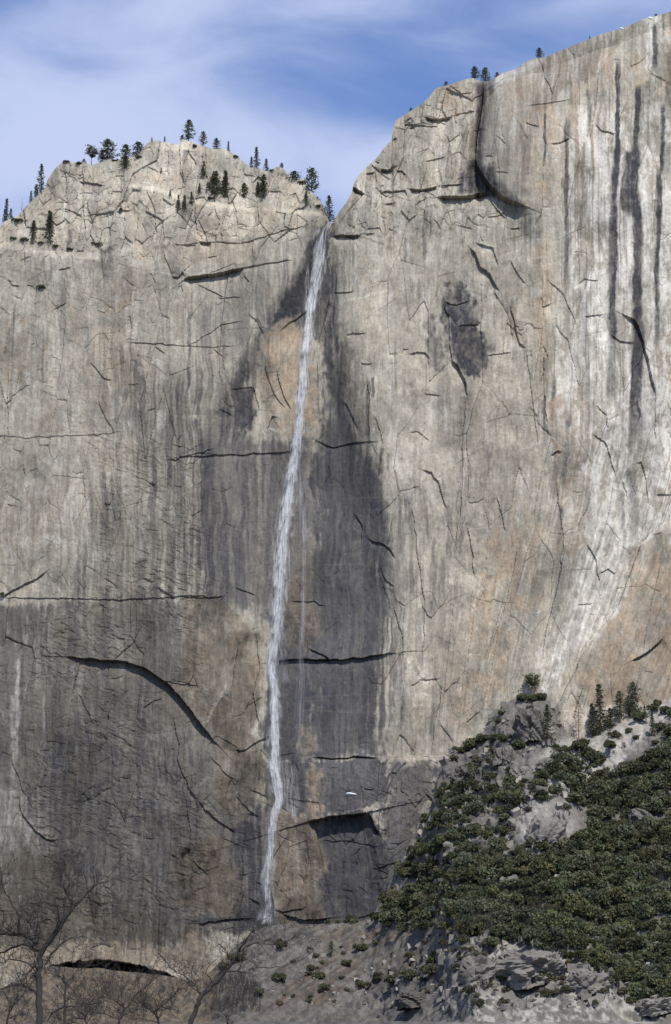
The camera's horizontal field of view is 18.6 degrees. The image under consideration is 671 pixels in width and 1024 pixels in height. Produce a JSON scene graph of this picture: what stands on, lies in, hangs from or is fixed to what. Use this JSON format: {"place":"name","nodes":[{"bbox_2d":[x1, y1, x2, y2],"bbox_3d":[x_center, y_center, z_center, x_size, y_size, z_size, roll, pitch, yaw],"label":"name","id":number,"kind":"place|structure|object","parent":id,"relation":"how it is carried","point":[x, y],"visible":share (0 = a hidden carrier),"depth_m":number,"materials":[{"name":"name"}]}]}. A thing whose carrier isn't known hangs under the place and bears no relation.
{"place":"outdoors","nodes":[
{"label":"outdoors","id":0,"kind":"place"},
{"bbox_2d":[0,11,670,987],"bbox_3d":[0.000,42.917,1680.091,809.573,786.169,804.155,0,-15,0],"label":"cliff","id":1,"kind":"structure","parent":0,"point":[310,515],"depth_m":1360.02,"materials":[{"name":"stone"}]},
{"bbox_2d":[2,198,9,220],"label":"fir tree","id":2,"kind":"object","parent":1,"relation":"on","point":[6,209],"visible":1,"depth_m":1429.29,"materials":[{"name":"green plant"}]},
{"bbox_2d":[29,220,37,242],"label":"fir tree","id":3,"kind":"object","parent":1,"relation":"on","point":[33,230],"visible":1,"depth_m":1419.98,"materials":[{"name":"green plant"}]},
{"bbox_2d":[33,163,45,195],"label":"fir tree","id":4,"kind":"object","parent":1,"relation":"on","point":[40,187],"visible":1,"depth_m":1439.31,"materials":[{"name":"green plant"}]},
{"bbox_2d":[42,210,54,247],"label":"fir tree","id":5,"kind":"object","parent":1,"relation":"on","point":[50,217],"visible":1,"depth_m":1421.11,"materials":[{"name":"green plant"}]},
{"bbox_2d":[84,144,98,164],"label":"flat topped pine","id":6,"kind":"object","parent":1,"relation":"on","point":[92,153],"visible":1,"depth_m":1449.26,"materials":[{"name":"green plant"}]},
{"bbox_2d":[98,138,122,158],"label":"pine tree","id":7,"kind":"object","parent":1,"relation":"on","point":[105,143],"visible":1,"depth_m":1449.82,"materials":[{"name":"green plant"}]},
{"bbox_2d":[119,144,131,158],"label":"pine tree","id":8,"kind":"object","parent":1,"relation":"on","point":[126,149],"visible":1,"depth_m":1450.83,"materials":[{"name":"green plant"}]},
{"bbox_2d":[119,155,131,168],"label":"bushy conifer","id":9,"kind":"object","parent":1,"relation":"on","point":[126,164],"visible":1,"depth_m":1443.17,"materials":[{"name":"green plant"}]},
{"bbox_2d":[130,141,143,156],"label":"bushy conifer","id":10,"kind":"object","parent":1,"relation":"on","point":[139,147],"visible":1,"depth_m":1451.62,"materials":[{"name":"green plant"}]},
{"bbox_2d":[180,195,187,211],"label":"fir tree","id":11,"kind":"object","parent":1,"relation":"on","point":[184,204],"visible":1,"depth_m":1417.38,"materials":[{"name":"green plant"}]},
{"bbox_2d":[183,119,195,140],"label":"pine tree","id":12,"kind":"object","parent":1,"relation":"on","point":[187,126],"visible":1,"depth_m":1456.97,"materials":[{"name":"green plant"}]},
{"bbox_2d":[199,161,207,178],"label":"fir tree","id":13,"kind":"object","parent":1,"relation":"on","point":[203,172],"visible":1,"depth_m":1436.77,"materials":[{"name":"green plant"}]},
{"bbox_2d":[200,131,206,144],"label":"pine tree","id":14,"kind":"object","parent":1,"relation":"on","point":[202,137],"visible":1,"depth_m":1455.38,"materials":[{"name":"green plant"}]},
{"bbox_2d":[206,171,222,201],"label":"pine tree","id":15,"kind":"object","parent":1,"relation":"on","point":[214,175],"visible":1,"depth_m":1431.45,"materials":[{"name":"green plant"}]},
{"bbox_2d":[219,170,229,197],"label":"fir tree","id":16,"kind":"object","parent":1,"relation":"on","point":[225,173],"visible":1,"depth_m":1433.45,"materials":[{"name":"green plant"}]},
{"bbox_2d":[238,182,249,197],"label":"pine tree","id":17,"kind":"object","parent":1,"relation":"on","point":[244,187],"visible":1,"depth_m":1435.54,"materials":[{"name":"green plant"}]},
{"bbox_2d":[253,147,260,167],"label":"fir tree","id":18,"kind":"object","parent":1,"relation":"on","point":[256,163],"visible":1,"depth_m":1448.71,"materials":[{"name":"green plant"}]},
{"bbox_2d":[258,174,267,197],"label":"fir tree","id":19,"kind":"object","parent":1,"relation":"on","point":[263,186],"visible":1,"depth_m":1436.37,"materials":[{"name":"green plant"}]},
{"bbox_2d":[285,170,301,181],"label":"bushy conifer","id":20,"kind":"object","parent":1,"relation":"on","point":[294,177],"visible":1,"depth_m":1440.81,"materials":[{"name":"green plant"}]},
{"bbox_2d":[302,166,320,192],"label":"pine tree","id":21,"kind":"object","parent":1,"relation":"on","point":[311,172],"visible":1,"depth_m":1434.69,"materials":[{"name":"green plant"}]},
{"bbox_2d":[324,195,334,221],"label":"fir tree","id":22,"kind":"object","parent":1,"relation":"on","point":[328,202],"visible":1,"depth_m":1424.58,"materials":[{"name":"green plant"}]},
{"bbox_2d":[469,66,481,78],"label":"pine tree","id":23,"kind":"object","parent":1,"relation":"on","point":[474,69],"visible":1,"depth_m":1457.62,"materials":[{"name":"green plant"}]},
{"bbox_2d":[479,67,490,81],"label":"pine tree","id":24,"kind":"object","parent":1,"relation":"on","point":[485,71],"visible":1,"depth_m":1464.88,"materials":[{"name":"green plant"}]},
{"bbox_2d":[536,48,545,57],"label":"bushy conifer","id":25,"kind":"object","parent":1,"relation":"on","point":[538,50],"visible":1,"depth_m":1465.79,"materials":[{"name":"green plant"}]},
{"bbox_2d":[0,698,670,1023],"bbox_3d":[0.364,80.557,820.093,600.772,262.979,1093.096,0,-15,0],"label":"terrain","id":26,"kind":"structure","parent":0,"point":[320,1010],"depth_m":1189.01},
{"bbox_2d":[217,962,229,970],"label":"shrub","id":27,"kind":"object","parent":26,"relation":"on","point":[221,964],"visible":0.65,"depth_m":1229.27,"materials":[{"name":"green plant"}]},
{"bbox_2d":[210,969,261,1011],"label":"leafless thicket","id":28,"kind":"object","parent":26,"relation":"on","point":[253,988],"visible":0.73,"depth_m":1164.35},
{"bbox_2d":[227,953,244,963],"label":"shrub","id":29,"kind":"object","parent":26,"relation":"on","point":[240,956],"visible":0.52,"depth_m":1227.77,"materials":[{"name":"green plant"}]},
{"bbox_2d":[254,988,264,995],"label":"shrub","id":30,"kind":"object","parent":26,"relation":"on","point":[261,991],"visible":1,"depth_m":1157.46,"materials":[{"name":"green plant"}]},
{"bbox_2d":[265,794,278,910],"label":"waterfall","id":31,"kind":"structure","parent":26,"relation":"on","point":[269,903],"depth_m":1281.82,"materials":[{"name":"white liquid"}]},
{"bbox_2d":[271,972,286,980],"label":"shrub","id":32,"kind":"object","parent":26,"relation":"on","point":[278,976],"visible":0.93,"depth_m":1184.41,"materials":[{"name":"green plant"}]},
{"bbox_2d":[274,938,287,948],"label":"shrub","id":33,"kind":"object","parent":26,"relation":"on","point":[282,944],"visible":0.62,"depth_m":1232.80,"materials":[{"name":"green plant"}]},
{"bbox_2d":[306,964,318,970],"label":"shrub","id":34,"kind":"object","parent":26,"relation":"on","point":[311,967],"visible":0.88,"depth_m":1205.70,"materials":[{"name":"green plant"}]},
{"bbox_2d":[312,971,325,978],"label":"shrub","id":35,"kind":"object","parent":26,"relation":"on","point":[319,974],"visible":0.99,"depth_m":1193.99,"materials":[{"name":"green plant"}]},
{"bbox_2d":[318,983,330,992],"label":"shrub","id":36,"kind":"object","parent":26,"relation":"on","point":[323,986],"visible":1,"depth_m":1179.13,"materials":[{"name":"green plant"}]},
{"bbox_2d":[341,960,351,965],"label":"shrub","id":37,"kind":"object","parent":26,"relation":"on","point":[346,962],"visible":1,"depth_m":1209.55,"materials":[{"name":"green plant"}]},
{"bbox_2d":[352,943,368,950],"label":"shrub","id":38,"kind":"object","parent":26,"relation":"on","point":[361,946],"visible":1,"depth_m":1227.24,"materials":[{"name":"green plant"}]},
{"bbox_2d":[383,974,396,985],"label":"shrub","id":39,"kind":"object","parent":26,"relation":"on","point":[390,978],"visible":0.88,"depth_m":1153.28,"materials":[{"name":"green plant"}]},
{"bbox_2d":[395,923,408,931],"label":"shrub","id":40,"kind":"object","parent":26,"relation":"on","point":[403,927],"visible":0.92,"depth_m":1197.59,"materials":[{"name":"green plant"}]},
{"bbox_2d":[399,968,416,979],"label":"shrub","id":41,"kind":"object","parent":26,"relation":"on","point":[410,973],"visible":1,"depth_m":1133.74,"materials":[{"name":"green plant"}]},
{"bbox_2d":[393,989,428,1010],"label":"boulder","id":42,"kind":"object","parent":26,"relation":"on","point":[408,999],"visible":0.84,"depth_m":1096.83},
{"bbox_2d":[419,963,437,977],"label":"shrub","id":43,"kind":"object","parent":26,"relation":"on","point":[429,968],"visible":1,"depth_m":1111.99,"materials":[{"name":"green plant"}]},
{"bbox_2d":[427,955,436,964],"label":"shrub","id":44,"kind":"object","parent":26,"relation":"on","point":[431,959],"visible":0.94,"depth_m":1121.92,"materials":[{"name":"green plant"}]},
{"bbox_2d":[222,701,661,1011],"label":"talus rubble","id":45,"kind":"object","parent":26,"relation":"on","point":[582,993],"visible":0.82,"depth_m":1164.78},
{"bbox_2d":[452,746,468,752],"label":"shrub","id":46,"kind":"object","parent":26,"relation":"on","point":[461,749],"visible":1,"depth_m":1294.65,"materials":[{"name":"green plant"}]},
{"bbox_2d":[455,934,470,944],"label":"shrub","id":47,"kind":"object","parent":26,"relation":"on","point":[464,938],"visible":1,"depth_m":1079.57,"materials":[{"name":"green plant"}]},
{"bbox_2d":[453,761,475,783],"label":"boulder","id":48,"kind":"object","parent":26,"relation":"on","point":[459,772],"visible":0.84,"depth_m":1256.84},
{"bbox_2d":[465,761,473,783],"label":"fir tree","id":49,"kind":"object","parent":26,"relation":"on","point":[470,774],"visible":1,"depth_m":1248.71,"materials":[{"name":"green plant"}]},
{"bbox_2d":[276,754,665,1006],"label":"sagebrush","id":50,"kind":"object","parent":26,"relation":"on","point":[475,952],"visible":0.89,"depth_m":1115.52,"materials":[{"name":"green plant"}]},
{"bbox_2d":[463,737,480,748],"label":"shrub","id":51,"kind":"object","parent":26,"relation":"on","point":[472,741],"visible":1,"depth_m":1293.52,"materials":[{"name":"green plant"}]},
{"bbox_2d":[458,954,499,988],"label":"boulder","id":52,"kind":"object","parent":26,"relation":"on","point":[474,968],"visible":0.94,"depth_m":1042.83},
{"bbox_2d":[472,836,488,852],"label":"boulder","id":53,"kind":"object","parent":26,"relation":"on","point":[481,841],"visible":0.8,"depth_m":1177.79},
{"bbox_2d":[475,734,488,742],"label":"shrub","id":54,"kind":"object","parent":26,"relation":"on","point":[482,737],"visible":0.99,"depth_m":1291.63,"materials":[{"name":"green plant"}]},
{"bbox_2d":[481,784,487,803],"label":"fir tree","id":55,"kind":"object","parent":26,"relation":"on","point":[484,790],"visible":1,"depth_m":1221.32,"materials":[{"name":"green plant"}]},
{"bbox_2d":[483,746,495,769],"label":"pine tree","id":56,"kind":"object","parent":26,"relation":"on","point":[490,751],"visible":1,"depth_m":1254.53,"materials":[{"name":"green plant"}]},
{"bbox_2d":[480,936,500,951],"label":"shrub","id":57,"kind":"object","parent":26,"relation":"on","point":[490,941],"visible":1,"depth_m":1073.89,"materials":[{"name":"green plant"}]},
{"bbox_2d":[488,733,497,741],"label":"shrub","id":58,"kind":"object","parent":26,"relation":"on","point":[492,737],"visible":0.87,"depth_m":1281.52,"materials":[{"name":"green plant"}]},
{"bbox_2d":[324,709,670,998],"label":"brush","id":59,"kind":"object","parent":26,"relation":"on","point":[608,876],"visible":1,"depth_m":1137.48,"materials":[{"name":"green plant"}]},
{"bbox_2d":[495,843,509,850],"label":"shrub","id":60,"kind":"object","parent":26,"relation":"on","point":[503,846],"visible":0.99,"depth_m":1163.03,"materials":[{"name":"green plant"}]},
{"bbox_2d":[492,742,513,766],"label":"boulder","id":61,"kind":"object","parent":26,"relation":"on","point":[503,754],"visible":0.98,"depth_m":1248.94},
{"bbox_2d":[497,733,511,741],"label":"shrub","id":62,"kind":"object","parent":26,"relation":"on","point":[501,736],"visible":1,"depth_m":1267.23,"materials":[{"name":"green plant"}]},
{"bbox_2d":[498,874,518,887],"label":"boulder","id":63,"kind":"object","parent":26,"relation":"on","point":[515,876],"visible":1,"depth_m":1125.47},
{"bbox_2d":[511,739,525,748],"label":"shrub","id":64,"kind":"object","parent":26,"relation":"on","point":[518,743],"visible":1,"depth_m":1252.42,"materials":[{"name":"green plant"}]},
{"bbox_2d":[509,766,530,776],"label":"boulder","id":65,"kind":"object","parent":26,"relation":"on","point":[521,771],"visible":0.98,"depth_m":1222.62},
{"bbox_2d":[516,693,526,701],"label":"shrub","id":66,"kind":"object","parent":26,"relation":"on","point":[521,697],"visible":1,"depth_m":1299.08,"materials":[{"name":"green plant"}]},
{"bbox_2d":[517,673,540,693],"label":"flat topped pine","id":67,"kind":"object","parent":26,"relation":"on","point":[530,681],"visible":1,"depth_m":1305.85,"materials":[{"name":"green plant"}]},
{"bbox_2d":[512,708,546,742],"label":"boulder","id":68,"kind":"object","parent":26,"relation":"on","point":[527,724],"visible":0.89,"depth_m":1254.26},
{"bbox_2d":[495,949,566,989],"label":"boulder","id":69,"kind":"object","parent":26,"relation":"on","point":[520,971],"visible":0.81,"depth_m":1040.48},
{"bbox_2d":[526,693,542,701],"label":"shrub","id":70,"kind":"object","parent":26,"relation":"on","point":[532,697],"visible":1,"depth_m":1298.77,"materials":[{"name":"green plant"}]},
{"bbox_2d":[536,692,546,699],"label":"shrub","id":71,"kind":"object","parent":26,"relation":"on","point":[542,695],"visible":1,"depth_m":1298.69,"materials":[{"name":"green plant"}]},
{"bbox_2d":[524,814,566,853],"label":"boulder","id":72,"kind":"object","parent":26,"relation":"on","point":[541,828],"visible":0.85,"depth_m":1145.54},
{"bbox_2d":[535,970,559,980],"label":"shrub","id":73,"kind":"object","parent":26,"relation":"on","point":[550,976],"visible":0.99,"depth_m":1041.44,"materials":[{"name":"green plant"}]},
{"bbox_2d":[537,704,559,742],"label":"fir tree","id":74,"kind":"object","parent":26,"relation":"on","point":[547,712],"visible":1,"depth_m":1252.20,"materials":[{"name":"green plant"}]},
{"bbox_2d":[536,757,563,772],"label":"boulder","id":75,"kind":"object","parent":26,"relation":"on","point":[541,763],"visible":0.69,"depth_m":1218.72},
{"bbox_2d":[543,988,559,995],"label":"shrub","id":76,"kind":"object","parent":26,"relation":"on","point":[551,992],"visible":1,"depth_m":1032.04,"materials":[{"name":"green plant"}]},
{"bbox_2d":[460,807,669,936],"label":"dry twigs","id":77,"kind":"object","parent":26,"relation":"on","point":[528,915],"visible":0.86,"depth_m":1102.46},
{"bbox_2d":[560,985,570,992],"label":"shrub","id":78,"kind":"object","parent":26,"relation":"on","point":[566,988],"visible":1,"depth_m":1030.76,"materials":[{"name":"green plant"}]},
{"bbox_2d":[561,745,573,752],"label":"shrub","id":79,"kind":"object","parent":26,"relation":"on","point":[569,748],"visible":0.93,"depth_m":1249.00,"materials":[{"name":"green plant"}]},
{"bbox_2d":[570,699,583,739],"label":"dead pine","id":80,"kind":"object","parent":26,"relation":"on","point":[578,727],"visible":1,"depth_m":1277.79,"materials":[{"name":"wood"}]},
{"bbox_2d":[571,740,588,750],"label":"shrub","id":81,"kind":"object","parent":26,"relation":"on","point":[577,745],"visible":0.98,"depth_m":1257.13,"materials":[{"name":"green plant"}]},
{"bbox_2d":[565,968,610,993],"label":"boulder","id":82,"kind":"object","parent":26,"relation":"on","point":[590,981],"visible":0.98,"depth_m":1030.33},
{"bbox_2d":[586,703,595,736],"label":"fir tree","id":83,"kind":"object","parent":26,"relation":"on","point":[591,721],"visible":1,"depth_m":1277.34,"materials":[{"name":"green plant"}]},
{"bbox_2d":[592,683,610,732],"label":"fir tree","id":84,"kind":"object","parent":26,"relation":"on","point":[600,706],"visible":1,"depth_m":1276.72,"materials":[{"name":"green plant"}]},
{"bbox_2d":[603,739,616,747],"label":"shrub","id":85,"kind":"object","parent":26,"relation":"on","point":[608,743],"visible":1,"depth_m":1246.23,"materials":[{"name":"green plant"}]},
{"bbox_2d":[604,708,617,728],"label":"bushy conifer","id":86,"kind":"object","parent":26,"relation":"on","point":[610,712],"visible":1,"depth_m":1275.30,"materials":[{"name":"green plant"}]},
{"bbox_2d":[607,729,621,736],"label":"shrub","id":87,"kind":"object","parent":26,"relation":"on","point":[615,733],"visible":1,"depth_m":1260.57,"materials":[{"name":"green plant"}]},
{"bbox_2d":[613,690,626,722],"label":"pine tree","id":88,"kind":"object","parent":26,"relation":"on","point":[619,699],"visible":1,"depth_m":1279.22,"materials":[{"name":"green plant"}]},
{"bbox_2d":[617,986,627,994],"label":"shrub","id":89,"kind":"object","parent":26,"relation":"on","point":[623,990],"visible":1,"depth_m":1042.86,"materials":[{"name":"green plant"}]},
{"bbox_2d":[626,996,636,1003],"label":"shrub","id":90,"kind":"object","parent":26,"relation":"on","point":[631,999],"visible":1,"depth_m":1037.23,"materials":[{"name":"green plant"}]},
{"bbox_2d":[623,681,642,714],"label":"bushy conifer","id":91,"kind":"object","parent":26,"relation":"on","point":[632,696],"visible":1,"depth_m":1281.58,"materials":[{"name":"green plant"}]},
{"bbox_2d":[630,711,647,721],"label":"shrub","id":92,"kind":"object","parent":26,"relation":"on","point":[637,715],"visible":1,"depth_m":1270.15,"materials":[{"name":"green plant"}]},
{"bbox_2d":[627,808,656,823],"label":"boulder","id":93,"kind":"object","parent":26,"relation":"on","point":[636,814],"visible":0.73,"depth_m":1173.65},
{"bbox_2d":[647,712,657,735],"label":"fir tree","id":94,"kind":"object","parent":26,"relation":"on","point":[652,725],"visible":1,"depth_m":1251.81,"materials":[{"name":"green plant"}]},
{"bbox_2d":[635,997,670,1016],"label":"boulder","id":95,"kind":"object","parent":26,"relation":"on","point":[651,1007],"visible":1,"depth_m":1021.50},
{"bbox_2d":[646,702,659,711],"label":"shrub","id":96,"kind":"object","parent":26,"relation":"on","point":[654,706],"visible":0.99,"depth_m":1277.81,"materials":[{"name":"green plant"}]},
{"bbox_2d":[653,722,665,729],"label":"shrub","id":97,"kind":"object","parent":26,"relation":"on","point":[660,725],"visible":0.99,"depth_m":1255.08,"materials":[{"name":"green plant"}]},
{"bbox_2d":[659,706,670,714],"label":"shrub","id":98,"kind":"object","parent":26,"relation":"on","point":[663,708],"visible":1,"depth_m":1271.36,"materials":[{"name":"green plant"}]},
{"bbox_2d":[0,0,670,225],"label":"sky","id":99,"kind":"structure","parent":0,"point":[324,86],"materials":[{"name":"blue"}]},
{"bbox_3d":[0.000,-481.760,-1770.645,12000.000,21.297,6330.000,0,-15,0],"label":"ground","id":100,"kind":"structure","parent":0,"visible":0},
{"bbox_2d":[0,949,51,1023],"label":"bare shrub","id":101,"kind":"object","parent":100,"relation":"on","point":[16,1001],"visible":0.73,"depth_m":71.92,"materials":[{"name":"plant"}]},
{"bbox_2d":[0,823,133,1023],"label":"bare oak","id":102,"kind":"object","parent":100,"relation":"on","point":[39,990],"visible":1,"depth_m":58.84,"materials":[{"name":"brown plant"}]},
{"bbox_2d":[33,961,117,1023],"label":"bare shrub","id":103,"kind":"object","parent":100,"relation":"on","point":[72,1010],"visible":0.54,"depth_m":73.87,"materials":[{"name":"plant"}]},
{"bbox_2d":[20,929,147,1023],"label":"bare shrub","id":104,"kind":"object","parent":100,"relation":"on","point":[64,1006],"visible":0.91,"depth_m":66.28,"materials":[{"name":"plant"}]},
{"bbox_2d":[64,925,187,1023],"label":"bare shrub","id":105,"kind":"object","parent":100,"relation":"on","point":[147,975],"visible":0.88,"depth_m":68.08,"materials":[{"name":"plant"}]},
{"bbox_2d":[84,938,224,1023],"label":"bare shrub","id":106,"kind":"object","parent":100,"relation":"on","point":[161,1007],"visible":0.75,"depth_m":69.99,"materials":[{"name":"plant"}]},
{"bbox_2d":[203,970,255,1023],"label":"bare shrub","id":107,"kind":"object","parent":100,"relation":"on","point":[246,987],"visible":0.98,"depth_m":75.85,"materials":[{"name":"plant"}]},
{"bbox_2d":[157,891,319,1023],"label":"leaning bare oak","id":108,"kind":"object","parent":100,"relation":"on","point":[203,993],"visible":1,"depth_m":62.49,"materials":[{"name":"brown plant"}]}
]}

